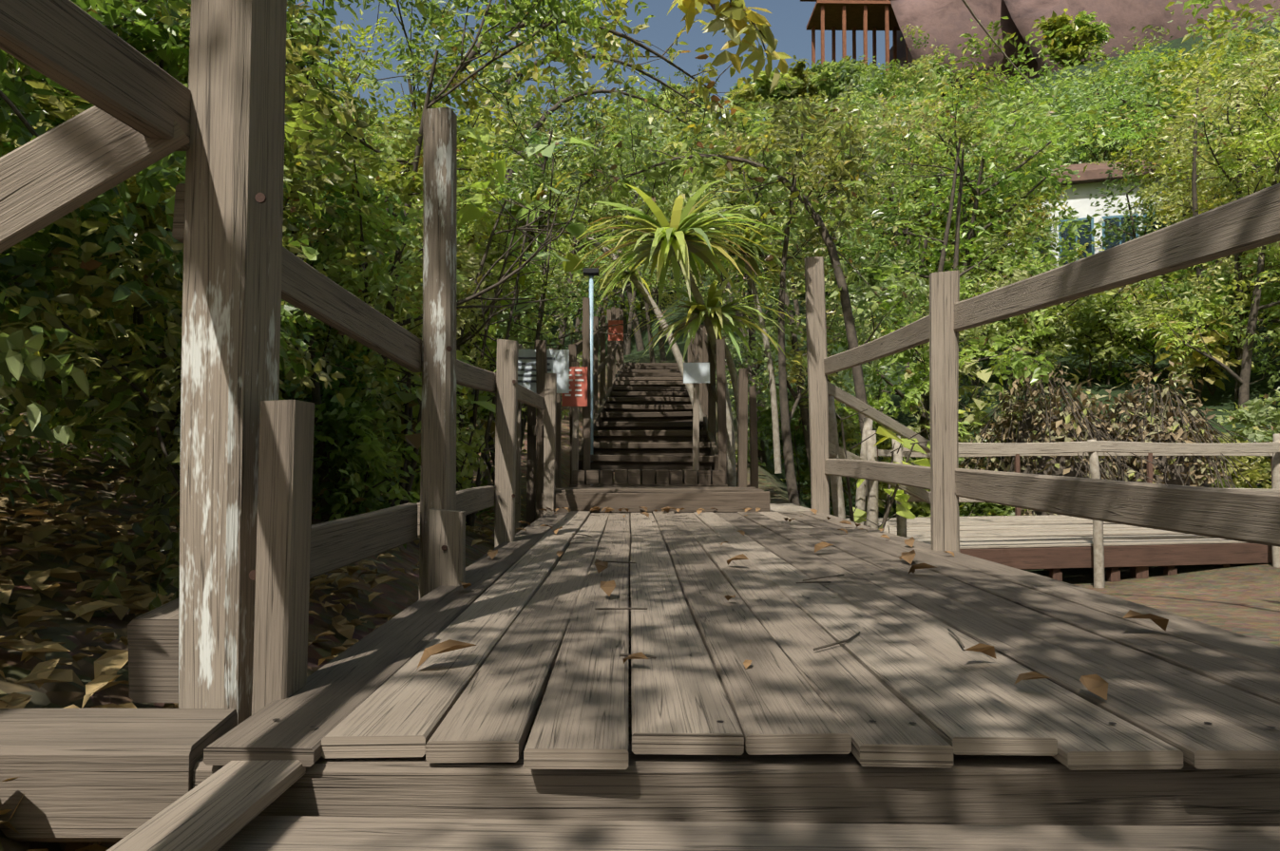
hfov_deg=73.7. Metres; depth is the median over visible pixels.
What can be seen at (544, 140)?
tree
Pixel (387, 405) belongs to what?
undergrowth
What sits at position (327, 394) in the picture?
tree
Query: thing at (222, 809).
wooden plank
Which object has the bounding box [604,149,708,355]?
tree
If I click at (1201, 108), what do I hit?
tree
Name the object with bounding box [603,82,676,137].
hill tree
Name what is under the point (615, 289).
tree
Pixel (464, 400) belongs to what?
undergrowth
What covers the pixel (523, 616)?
deck planks
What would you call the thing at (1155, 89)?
slope tree
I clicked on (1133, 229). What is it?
slope tree
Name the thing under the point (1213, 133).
tree
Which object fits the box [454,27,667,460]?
tree
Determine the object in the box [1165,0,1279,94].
hill tree
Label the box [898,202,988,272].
tree
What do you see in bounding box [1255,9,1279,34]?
slope tree
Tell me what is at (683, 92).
hill tree
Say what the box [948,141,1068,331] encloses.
tree
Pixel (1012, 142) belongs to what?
tree
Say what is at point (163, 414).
tree
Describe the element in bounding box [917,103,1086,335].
slope tree
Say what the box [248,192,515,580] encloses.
fence bolts
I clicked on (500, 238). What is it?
tree
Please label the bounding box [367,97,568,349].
tree
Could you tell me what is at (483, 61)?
hill tree
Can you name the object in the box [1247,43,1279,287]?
tree
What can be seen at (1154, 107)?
slope tree
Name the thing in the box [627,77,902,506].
tree
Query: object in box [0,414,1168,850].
fallen dry leaves
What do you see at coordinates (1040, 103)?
slope tree
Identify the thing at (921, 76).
slope tree
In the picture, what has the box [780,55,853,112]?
hill tree
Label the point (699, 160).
tree
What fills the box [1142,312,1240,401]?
leaf plant
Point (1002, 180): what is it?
slope tree
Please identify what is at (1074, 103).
slope tree
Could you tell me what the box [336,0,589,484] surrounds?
tree
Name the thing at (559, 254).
tree
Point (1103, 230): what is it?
house window frames
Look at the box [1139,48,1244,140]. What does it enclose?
tree
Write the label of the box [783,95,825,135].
slope tree
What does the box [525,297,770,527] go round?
stairs
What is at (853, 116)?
tree
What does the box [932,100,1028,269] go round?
tree
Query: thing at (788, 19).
sky
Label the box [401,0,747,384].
overhang limb
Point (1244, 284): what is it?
tree
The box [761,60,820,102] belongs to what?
hill tree
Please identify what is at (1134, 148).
slope tree
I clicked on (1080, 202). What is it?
house walls
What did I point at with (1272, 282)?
shrub
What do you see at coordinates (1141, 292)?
slope tree
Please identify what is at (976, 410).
tree
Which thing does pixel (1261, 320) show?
tree
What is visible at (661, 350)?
tree
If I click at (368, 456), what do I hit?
undergrowth
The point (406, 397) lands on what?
undergrowth
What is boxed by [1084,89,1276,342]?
tree
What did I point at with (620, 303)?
hill tree
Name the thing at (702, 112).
hill tree
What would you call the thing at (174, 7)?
tree
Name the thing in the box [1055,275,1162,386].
slope tree
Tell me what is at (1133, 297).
slope tree
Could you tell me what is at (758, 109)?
slope tree
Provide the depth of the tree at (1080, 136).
31.38 m
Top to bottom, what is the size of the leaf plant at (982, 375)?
2.825 m
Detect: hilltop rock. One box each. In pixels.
[889,0,1037,109]
[1004,0,1279,79]
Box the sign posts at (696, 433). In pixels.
[515,345,699,534]
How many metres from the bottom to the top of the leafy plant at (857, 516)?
1.695 m
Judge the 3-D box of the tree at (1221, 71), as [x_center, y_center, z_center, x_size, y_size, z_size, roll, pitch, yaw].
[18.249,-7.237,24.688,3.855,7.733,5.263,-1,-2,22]
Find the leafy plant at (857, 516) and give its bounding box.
[834,409,930,533]
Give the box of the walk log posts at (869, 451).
[828,395,1279,588]
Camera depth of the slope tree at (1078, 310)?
18.77 m
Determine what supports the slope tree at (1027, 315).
on the ground
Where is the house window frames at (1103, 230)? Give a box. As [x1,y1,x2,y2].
[1018,212,1178,264]
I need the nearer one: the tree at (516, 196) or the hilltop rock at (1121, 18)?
the tree at (516, 196)
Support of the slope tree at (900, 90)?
on the ground
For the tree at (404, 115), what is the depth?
18.24 m
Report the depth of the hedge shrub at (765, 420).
12.18 m
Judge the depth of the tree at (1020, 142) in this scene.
30.46 m
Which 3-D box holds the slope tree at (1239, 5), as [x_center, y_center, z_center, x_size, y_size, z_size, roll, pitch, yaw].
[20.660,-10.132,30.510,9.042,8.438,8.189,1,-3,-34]
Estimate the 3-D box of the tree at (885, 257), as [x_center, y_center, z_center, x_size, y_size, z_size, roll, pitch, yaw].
[5.330,-2.678,14.747,4.870,6.394,3.691,1,-2,-32]
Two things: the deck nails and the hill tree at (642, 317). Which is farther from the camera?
the hill tree at (642, 317)
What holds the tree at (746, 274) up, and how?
on the ground
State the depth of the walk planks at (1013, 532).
8.29 m
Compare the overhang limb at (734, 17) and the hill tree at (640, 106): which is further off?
the hill tree at (640, 106)
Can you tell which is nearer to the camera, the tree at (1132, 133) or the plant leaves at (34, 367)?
the plant leaves at (34, 367)
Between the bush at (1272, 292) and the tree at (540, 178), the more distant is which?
the bush at (1272, 292)
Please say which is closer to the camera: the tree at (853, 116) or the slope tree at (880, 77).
the tree at (853, 116)
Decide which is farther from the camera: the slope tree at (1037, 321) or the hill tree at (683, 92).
the hill tree at (683, 92)
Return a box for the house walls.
[1001,175,1187,287]
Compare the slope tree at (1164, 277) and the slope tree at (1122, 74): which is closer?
the slope tree at (1164, 277)
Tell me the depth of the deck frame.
1.23 m
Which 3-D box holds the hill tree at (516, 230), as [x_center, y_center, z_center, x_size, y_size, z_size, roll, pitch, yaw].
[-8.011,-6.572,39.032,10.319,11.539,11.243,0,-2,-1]
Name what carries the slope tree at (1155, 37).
on the ground
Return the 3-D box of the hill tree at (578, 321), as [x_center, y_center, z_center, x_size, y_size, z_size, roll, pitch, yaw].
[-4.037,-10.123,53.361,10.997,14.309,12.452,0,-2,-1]
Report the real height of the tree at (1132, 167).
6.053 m
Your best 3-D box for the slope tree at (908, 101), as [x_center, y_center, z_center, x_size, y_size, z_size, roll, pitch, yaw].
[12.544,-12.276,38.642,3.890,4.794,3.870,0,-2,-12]
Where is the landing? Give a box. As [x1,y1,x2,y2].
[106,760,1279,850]
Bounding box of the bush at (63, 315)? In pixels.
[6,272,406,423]
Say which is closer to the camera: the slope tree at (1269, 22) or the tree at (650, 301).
the tree at (650, 301)
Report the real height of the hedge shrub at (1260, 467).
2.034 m
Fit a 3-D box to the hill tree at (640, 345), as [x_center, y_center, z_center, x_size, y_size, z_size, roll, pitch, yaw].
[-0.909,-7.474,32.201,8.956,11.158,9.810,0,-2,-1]
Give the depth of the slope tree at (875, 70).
25.17 m
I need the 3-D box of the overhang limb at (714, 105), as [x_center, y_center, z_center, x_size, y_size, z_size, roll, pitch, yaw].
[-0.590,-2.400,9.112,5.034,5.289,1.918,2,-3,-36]
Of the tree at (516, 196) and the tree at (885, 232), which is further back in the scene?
the tree at (885, 232)
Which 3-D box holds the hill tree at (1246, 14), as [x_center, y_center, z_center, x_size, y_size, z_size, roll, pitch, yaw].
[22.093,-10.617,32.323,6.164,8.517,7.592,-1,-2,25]
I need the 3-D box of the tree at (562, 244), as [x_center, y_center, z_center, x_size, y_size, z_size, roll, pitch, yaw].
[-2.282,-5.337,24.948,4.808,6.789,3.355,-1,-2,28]
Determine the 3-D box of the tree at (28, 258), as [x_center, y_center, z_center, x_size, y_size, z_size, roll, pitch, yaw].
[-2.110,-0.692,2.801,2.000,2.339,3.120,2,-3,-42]
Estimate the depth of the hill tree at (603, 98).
50.29 m
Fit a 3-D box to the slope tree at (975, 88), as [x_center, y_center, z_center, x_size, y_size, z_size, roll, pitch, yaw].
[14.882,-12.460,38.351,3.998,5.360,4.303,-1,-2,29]
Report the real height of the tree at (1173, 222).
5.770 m
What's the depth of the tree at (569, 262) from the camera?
8.16 m
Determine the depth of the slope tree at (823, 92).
34.38 m
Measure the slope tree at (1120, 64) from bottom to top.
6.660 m
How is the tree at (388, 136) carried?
on the ground
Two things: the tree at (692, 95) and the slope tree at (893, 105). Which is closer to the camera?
the tree at (692, 95)
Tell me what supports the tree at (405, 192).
on the ground
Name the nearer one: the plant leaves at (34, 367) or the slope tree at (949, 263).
the plant leaves at (34, 367)
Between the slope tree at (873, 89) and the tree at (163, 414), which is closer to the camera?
the tree at (163, 414)
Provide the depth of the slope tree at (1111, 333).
18.70 m
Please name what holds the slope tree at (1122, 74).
on the ground
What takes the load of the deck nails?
on the deck frame
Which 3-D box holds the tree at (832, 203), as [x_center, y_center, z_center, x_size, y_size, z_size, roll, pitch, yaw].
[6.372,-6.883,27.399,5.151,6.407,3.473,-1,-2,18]
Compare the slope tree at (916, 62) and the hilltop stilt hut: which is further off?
the hilltop stilt hut
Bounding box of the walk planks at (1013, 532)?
[769,382,1279,549]
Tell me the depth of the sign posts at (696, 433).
7.09 m
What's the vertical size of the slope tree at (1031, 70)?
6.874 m
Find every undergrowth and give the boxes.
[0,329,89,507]
[24,327,154,474]
[98,324,408,489]
[102,332,311,401]
[278,339,403,499]
[311,376,420,552]
[319,322,458,507]
[330,350,473,503]
[332,409,479,504]
[380,408,518,523]
[456,389,495,522]
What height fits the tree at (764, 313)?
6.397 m
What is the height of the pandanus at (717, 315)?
2.562 m
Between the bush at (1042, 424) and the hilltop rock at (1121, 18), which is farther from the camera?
the hilltop rock at (1121, 18)
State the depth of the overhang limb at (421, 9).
6.62 m
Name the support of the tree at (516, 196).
on the ground
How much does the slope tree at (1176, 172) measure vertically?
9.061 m
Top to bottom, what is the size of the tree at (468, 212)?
3.350 m
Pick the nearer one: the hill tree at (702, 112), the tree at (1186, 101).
the tree at (1186, 101)
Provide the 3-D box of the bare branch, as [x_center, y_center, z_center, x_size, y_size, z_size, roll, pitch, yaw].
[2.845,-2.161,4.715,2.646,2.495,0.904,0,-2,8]
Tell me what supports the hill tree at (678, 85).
on the ground
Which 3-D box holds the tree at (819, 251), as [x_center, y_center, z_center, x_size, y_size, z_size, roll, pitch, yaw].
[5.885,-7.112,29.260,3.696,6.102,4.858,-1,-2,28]
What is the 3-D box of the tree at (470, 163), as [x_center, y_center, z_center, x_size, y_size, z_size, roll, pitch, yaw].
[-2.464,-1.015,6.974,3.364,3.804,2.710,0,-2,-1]
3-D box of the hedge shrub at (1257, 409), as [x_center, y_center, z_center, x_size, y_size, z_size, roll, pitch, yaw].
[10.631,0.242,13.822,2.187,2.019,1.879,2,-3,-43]
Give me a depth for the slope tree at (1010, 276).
24.64 m
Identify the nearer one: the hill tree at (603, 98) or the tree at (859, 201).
the tree at (859, 201)
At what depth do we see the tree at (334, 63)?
7.72 m
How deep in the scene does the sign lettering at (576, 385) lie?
7.13 m
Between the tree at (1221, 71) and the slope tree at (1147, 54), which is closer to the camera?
the tree at (1221, 71)
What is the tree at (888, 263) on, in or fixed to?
on the ground
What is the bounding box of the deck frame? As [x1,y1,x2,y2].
[0,519,1279,842]
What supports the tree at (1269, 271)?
on the ground
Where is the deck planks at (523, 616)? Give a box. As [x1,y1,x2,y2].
[203,511,1279,770]
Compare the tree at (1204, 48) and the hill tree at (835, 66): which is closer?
the tree at (1204, 48)
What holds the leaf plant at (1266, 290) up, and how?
on the ground
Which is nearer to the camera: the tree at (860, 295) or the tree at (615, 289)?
the tree at (860, 295)
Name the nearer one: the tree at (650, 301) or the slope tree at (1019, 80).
the tree at (650, 301)
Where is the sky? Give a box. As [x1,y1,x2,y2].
[151,0,892,186]
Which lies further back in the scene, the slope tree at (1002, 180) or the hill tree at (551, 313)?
the hill tree at (551, 313)
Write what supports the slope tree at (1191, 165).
on the ground
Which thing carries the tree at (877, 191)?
on the ground
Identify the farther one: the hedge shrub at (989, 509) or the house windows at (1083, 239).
the house windows at (1083, 239)
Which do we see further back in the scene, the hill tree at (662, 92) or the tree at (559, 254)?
the hill tree at (662, 92)
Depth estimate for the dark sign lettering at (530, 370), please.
6.62 m
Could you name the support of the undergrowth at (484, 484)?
on the ground
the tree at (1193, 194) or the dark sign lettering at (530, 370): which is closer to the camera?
the dark sign lettering at (530, 370)
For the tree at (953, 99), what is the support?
on the ground
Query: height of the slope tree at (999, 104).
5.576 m
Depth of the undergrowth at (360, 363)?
5.38 m
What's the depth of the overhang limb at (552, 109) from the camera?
14.65 m
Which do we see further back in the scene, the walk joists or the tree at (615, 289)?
the tree at (615, 289)
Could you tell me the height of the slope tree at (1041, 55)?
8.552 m
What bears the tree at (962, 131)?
on the ground
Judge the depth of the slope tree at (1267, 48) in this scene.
29.37 m
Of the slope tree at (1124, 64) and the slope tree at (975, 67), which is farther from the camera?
the slope tree at (1124, 64)
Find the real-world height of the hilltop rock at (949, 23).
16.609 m
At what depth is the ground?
5.58 m
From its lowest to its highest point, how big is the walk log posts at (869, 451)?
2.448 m
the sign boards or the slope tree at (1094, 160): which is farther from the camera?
the slope tree at (1094, 160)
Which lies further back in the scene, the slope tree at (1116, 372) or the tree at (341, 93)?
the slope tree at (1116, 372)
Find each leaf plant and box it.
[894,344,1034,442]
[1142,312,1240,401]
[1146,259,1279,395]
[1241,248,1279,325]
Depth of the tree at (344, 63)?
8.17 m
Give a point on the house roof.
(1091, 173)
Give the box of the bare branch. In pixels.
[961,0,1037,92]
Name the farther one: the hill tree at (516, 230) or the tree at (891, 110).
the hill tree at (516, 230)
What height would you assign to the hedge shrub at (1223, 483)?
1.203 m
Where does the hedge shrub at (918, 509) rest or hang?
on the ground
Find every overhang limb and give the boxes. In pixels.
[171,0,792,94]
[286,0,427,51]
[373,0,768,306]
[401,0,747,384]
[466,62,722,346]
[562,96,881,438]
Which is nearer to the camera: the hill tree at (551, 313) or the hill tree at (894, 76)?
the hill tree at (551, 313)
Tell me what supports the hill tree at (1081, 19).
on the ground
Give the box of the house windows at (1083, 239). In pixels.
[1019,215,1174,264]
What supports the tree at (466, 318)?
on the ground
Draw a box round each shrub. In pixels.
[735,366,860,507]
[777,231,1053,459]
[780,400,918,515]
[828,264,1057,514]
[878,444,964,517]
[958,502,1027,516]
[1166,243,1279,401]
[1199,401,1279,489]
[1206,470,1241,488]
[1215,389,1279,462]
[1220,241,1279,402]
[1264,268,1279,308]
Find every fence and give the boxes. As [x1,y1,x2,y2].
[0,0,556,725]
[804,183,1279,553]
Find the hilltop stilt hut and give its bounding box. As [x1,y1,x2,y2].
[800,0,907,113]
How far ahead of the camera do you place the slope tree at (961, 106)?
34.69 m
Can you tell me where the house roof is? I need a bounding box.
[1028,159,1182,186]
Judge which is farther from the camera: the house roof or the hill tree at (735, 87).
the hill tree at (735, 87)
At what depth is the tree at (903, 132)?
20.62 m
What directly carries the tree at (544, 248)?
on the ground
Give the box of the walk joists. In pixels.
[876,447,1272,582]
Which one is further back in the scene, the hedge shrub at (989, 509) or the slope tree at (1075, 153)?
the slope tree at (1075, 153)
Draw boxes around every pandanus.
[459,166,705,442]
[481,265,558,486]
[554,179,791,487]
[625,269,803,487]
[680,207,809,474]
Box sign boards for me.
[517,320,709,406]
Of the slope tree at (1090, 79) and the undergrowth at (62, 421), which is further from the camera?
the slope tree at (1090, 79)
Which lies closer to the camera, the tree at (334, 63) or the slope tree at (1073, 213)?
the tree at (334, 63)
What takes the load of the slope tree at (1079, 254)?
on the ground
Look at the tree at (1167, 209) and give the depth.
19.95 m
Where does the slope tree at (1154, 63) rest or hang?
on the ground
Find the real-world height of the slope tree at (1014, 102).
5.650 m
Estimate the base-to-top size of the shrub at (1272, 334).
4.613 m
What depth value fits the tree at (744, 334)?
16.25 m
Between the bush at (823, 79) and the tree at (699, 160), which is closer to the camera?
the tree at (699, 160)
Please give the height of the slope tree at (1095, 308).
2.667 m
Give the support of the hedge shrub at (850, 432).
on the ground
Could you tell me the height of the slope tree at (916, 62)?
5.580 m
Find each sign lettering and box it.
[517,357,554,382]
[564,369,583,396]
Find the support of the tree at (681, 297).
on the ground
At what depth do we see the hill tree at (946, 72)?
75.12 m
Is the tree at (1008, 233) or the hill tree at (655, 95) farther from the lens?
the hill tree at (655, 95)
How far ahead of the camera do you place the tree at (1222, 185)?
18.82 m
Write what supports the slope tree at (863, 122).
on the ground
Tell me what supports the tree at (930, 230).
on the ground
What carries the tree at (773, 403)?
on the ground
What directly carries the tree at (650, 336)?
on the ground
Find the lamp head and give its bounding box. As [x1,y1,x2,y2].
[583,267,599,275]
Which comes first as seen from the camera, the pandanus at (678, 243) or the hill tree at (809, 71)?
the pandanus at (678, 243)
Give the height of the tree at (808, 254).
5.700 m
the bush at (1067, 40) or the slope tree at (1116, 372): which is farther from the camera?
the bush at (1067, 40)
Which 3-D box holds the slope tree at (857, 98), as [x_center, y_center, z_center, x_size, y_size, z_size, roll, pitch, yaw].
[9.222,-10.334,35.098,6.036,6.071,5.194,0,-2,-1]
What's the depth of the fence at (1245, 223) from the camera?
2.92 m
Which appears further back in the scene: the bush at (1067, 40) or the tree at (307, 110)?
the bush at (1067, 40)
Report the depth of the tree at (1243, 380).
15.95 m
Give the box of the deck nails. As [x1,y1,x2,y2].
[272,515,1275,728]
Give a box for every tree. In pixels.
[0,0,324,512]
[0,0,357,423]
[0,0,380,613]
[0,0,422,331]
[1,69,422,472]
[6,0,323,142]
[56,58,466,313]
[95,93,422,522]
[142,75,334,438]
[151,0,483,472]
[285,54,534,400]
[286,0,655,404]
[294,189,575,501]
[328,116,544,532]
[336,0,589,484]
[355,97,468,378]
[363,31,525,168]
[363,98,460,361]
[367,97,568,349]
[373,170,554,475]
[418,136,598,482]
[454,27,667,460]
[456,137,581,336]
[457,110,609,347]
[460,83,612,343]
[472,113,560,324]
[496,264,574,335]
[509,110,577,301]
[512,181,647,343]
[514,82,654,209]
[515,66,673,349]
[515,81,725,351]
[526,133,654,342]
[550,219,652,324]
[551,67,687,366]
[557,157,668,346]
[561,104,730,355]
[564,153,672,333]
[573,95,716,187]
[577,161,706,362]
[586,144,692,362]
[593,93,683,154]
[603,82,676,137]
[604,106,821,431]
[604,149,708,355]
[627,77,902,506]
[630,82,929,472]
[638,94,659,116]
[646,95,834,466]
[654,80,697,117]
[656,85,710,109]
[656,87,702,122]
[661,140,803,384]
[665,65,774,326]
[685,97,785,187]
[696,97,712,124]
[701,99,933,256]
[702,152,828,327]
[706,140,769,301]
[714,119,866,345]
[716,82,764,114]
[723,95,848,289]
[725,81,754,99]
[732,83,879,188]
[733,101,815,135]
[748,67,804,117]
[753,86,1062,364]
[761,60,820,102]
[767,102,923,320]
[769,177,854,295]
[776,53,969,311]
[778,83,931,343]
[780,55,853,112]
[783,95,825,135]
[786,89,1073,439]
[786,140,937,284]
[786,163,858,296]
[789,125,911,284]
[801,53,1017,369]
[801,84,939,140]
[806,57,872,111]
[806,126,946,325]
[809,47,1080,359]
[813,59,875,111]
[816,94,911,162]
[820,77,926,122]
[827,118,966,299]
[829,127,927,297]
[831,19,1059,399]
[853,56,927,104]
[859,23,950,119]
[872,58,1090,343]
[872,66,917,107]
[874,87,1021,229]
[883,68,988,114]
[884,95,935,138]
[885,75,1146,314]
[886,79,993,271]
[889,33,958,98]
[890,16,1119,264]
[895,133,984,308]
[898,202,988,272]
[904,191,1034,291]
[910,82,1096,387]
[914,57,954,95]
[916,91,986,119]
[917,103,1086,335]
[919,104,1109,334]
[923,235,1055,386]
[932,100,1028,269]
[935,77,1016,113]
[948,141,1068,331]
[967,87,1041,139]
[968,94,1069,270]
[974,248,1023,282]
[976,266,1132,384]
[977,49,1058,129]
[984,102,1054,234]
[993,267,1083,343]
[1007,289,1118,342]
[1013,71,1150,164]
[1027,46,1182,164]
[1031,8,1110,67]
[1034,272,1202,382]
[1034,285,1128,343]
[1035,65,1175,163]
[1036,69,1160,165]
[1038,7,1278,160]
[1040,295,1207,385]
[1041,262,1158,339]
[1043,82,1107,147]
[1046,9,1114,61]
[1050,101,1150,164]
[1050,238,1135,305]
[1051,130,1217,248]
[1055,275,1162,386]
[1056,67,1139,109]
[1059,42,1172,163]
[1069,46,1176,131]
[1069,58,1279,382]
[1079,41,1154,92]
[1081,15,1279,315]
[1082,38,1253,158]
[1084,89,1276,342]
[1103,137,1267,326]
[1111,51,1265,186]
[1111,267,1199,347]
[1112,0,1279,134]
[1115,31,1279,411]
[1118,45,1188,76]
[1120,91,1279,194]
[1124,34,1279,254]
[1125,37,1279,398]
[1130,25,1279,289]
[1130,267,1193,291]
[1131,2,1279,130]
[1132,12,1279,84]
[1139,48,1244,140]
[1144,148,1279,349]
[1146,140,1244,297]
[1148,105,1275,294]
[1153,62,1260,282]
[1156,102,1279,343]
[1161,66,1279,191]
[1164,79,1279,323]
[1165,0,1279,54]
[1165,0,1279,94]
[1182,35,1279,250]
[1183,54,1279,328]
[1191,43,1279,96]
[1191,246,1279,304]
[1198,35,1279,293]
[1222,248,1279,355]
[1239,39,1279,56]
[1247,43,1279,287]
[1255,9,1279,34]
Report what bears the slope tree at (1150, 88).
on the ground
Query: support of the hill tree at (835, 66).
on the ground
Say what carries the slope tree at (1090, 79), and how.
on the ground
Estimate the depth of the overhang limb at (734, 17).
5.18 m
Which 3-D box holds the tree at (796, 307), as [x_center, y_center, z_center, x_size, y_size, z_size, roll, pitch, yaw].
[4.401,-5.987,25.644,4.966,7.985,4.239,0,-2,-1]
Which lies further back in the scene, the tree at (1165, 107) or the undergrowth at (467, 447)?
the tree at (1165, 107)
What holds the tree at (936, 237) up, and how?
on the ground
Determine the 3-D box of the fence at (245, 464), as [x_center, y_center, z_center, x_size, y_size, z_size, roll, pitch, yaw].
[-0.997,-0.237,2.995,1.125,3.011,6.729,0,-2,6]
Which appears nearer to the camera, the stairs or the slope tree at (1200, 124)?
the stairs
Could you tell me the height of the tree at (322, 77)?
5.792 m
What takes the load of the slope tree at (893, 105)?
on the ground
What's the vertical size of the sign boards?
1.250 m
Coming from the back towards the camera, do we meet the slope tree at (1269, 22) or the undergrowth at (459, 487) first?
the slope tree at (1269, 22)
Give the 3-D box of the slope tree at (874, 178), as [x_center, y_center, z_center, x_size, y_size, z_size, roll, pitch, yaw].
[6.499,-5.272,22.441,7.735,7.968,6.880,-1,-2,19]
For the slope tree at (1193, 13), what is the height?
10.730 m
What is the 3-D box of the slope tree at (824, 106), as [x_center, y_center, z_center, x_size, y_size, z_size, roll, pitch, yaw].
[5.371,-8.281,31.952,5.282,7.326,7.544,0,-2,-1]
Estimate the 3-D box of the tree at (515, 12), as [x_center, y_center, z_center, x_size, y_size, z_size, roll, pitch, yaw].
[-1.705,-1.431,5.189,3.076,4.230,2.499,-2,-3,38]
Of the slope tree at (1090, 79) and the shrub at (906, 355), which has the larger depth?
the slope tree at (1090, 79)
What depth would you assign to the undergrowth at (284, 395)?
4.96 m
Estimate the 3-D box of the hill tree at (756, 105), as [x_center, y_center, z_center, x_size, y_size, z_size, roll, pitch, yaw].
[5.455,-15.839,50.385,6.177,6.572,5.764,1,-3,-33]
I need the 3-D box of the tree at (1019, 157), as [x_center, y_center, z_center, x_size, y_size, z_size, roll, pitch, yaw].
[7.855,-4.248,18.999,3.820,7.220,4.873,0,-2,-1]
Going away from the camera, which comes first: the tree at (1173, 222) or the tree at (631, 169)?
the tree at (631, 169)
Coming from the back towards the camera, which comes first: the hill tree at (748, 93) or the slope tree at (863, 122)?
the hill tree at (748, 93)
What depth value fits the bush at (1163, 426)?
12.97 m
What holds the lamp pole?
on the ground
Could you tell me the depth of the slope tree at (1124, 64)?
43.22 m
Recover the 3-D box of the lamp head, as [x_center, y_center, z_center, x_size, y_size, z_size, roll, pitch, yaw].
[-0.435,-1.367,7.598,0.144,0.051,0.100,0,-2,-1]
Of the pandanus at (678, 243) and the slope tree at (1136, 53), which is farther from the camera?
the slope tree at (1136, 53)
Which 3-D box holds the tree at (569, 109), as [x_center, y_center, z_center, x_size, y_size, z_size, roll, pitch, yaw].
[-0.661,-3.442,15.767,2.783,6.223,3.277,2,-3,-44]
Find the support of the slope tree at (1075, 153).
on the ground
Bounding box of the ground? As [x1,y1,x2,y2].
[0,23,1279,850]
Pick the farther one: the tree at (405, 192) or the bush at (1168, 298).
the bush at (1168, 298)
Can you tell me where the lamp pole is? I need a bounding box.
[589,274,593,514]
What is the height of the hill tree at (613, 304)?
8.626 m
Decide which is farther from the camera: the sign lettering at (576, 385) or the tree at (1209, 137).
the tree at (1209, 137)
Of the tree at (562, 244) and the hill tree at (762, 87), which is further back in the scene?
the hill tree at (762, 87)
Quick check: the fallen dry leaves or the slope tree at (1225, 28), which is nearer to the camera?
the fallen dry leaves
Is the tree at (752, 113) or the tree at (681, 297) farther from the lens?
the tree at (681, 297)

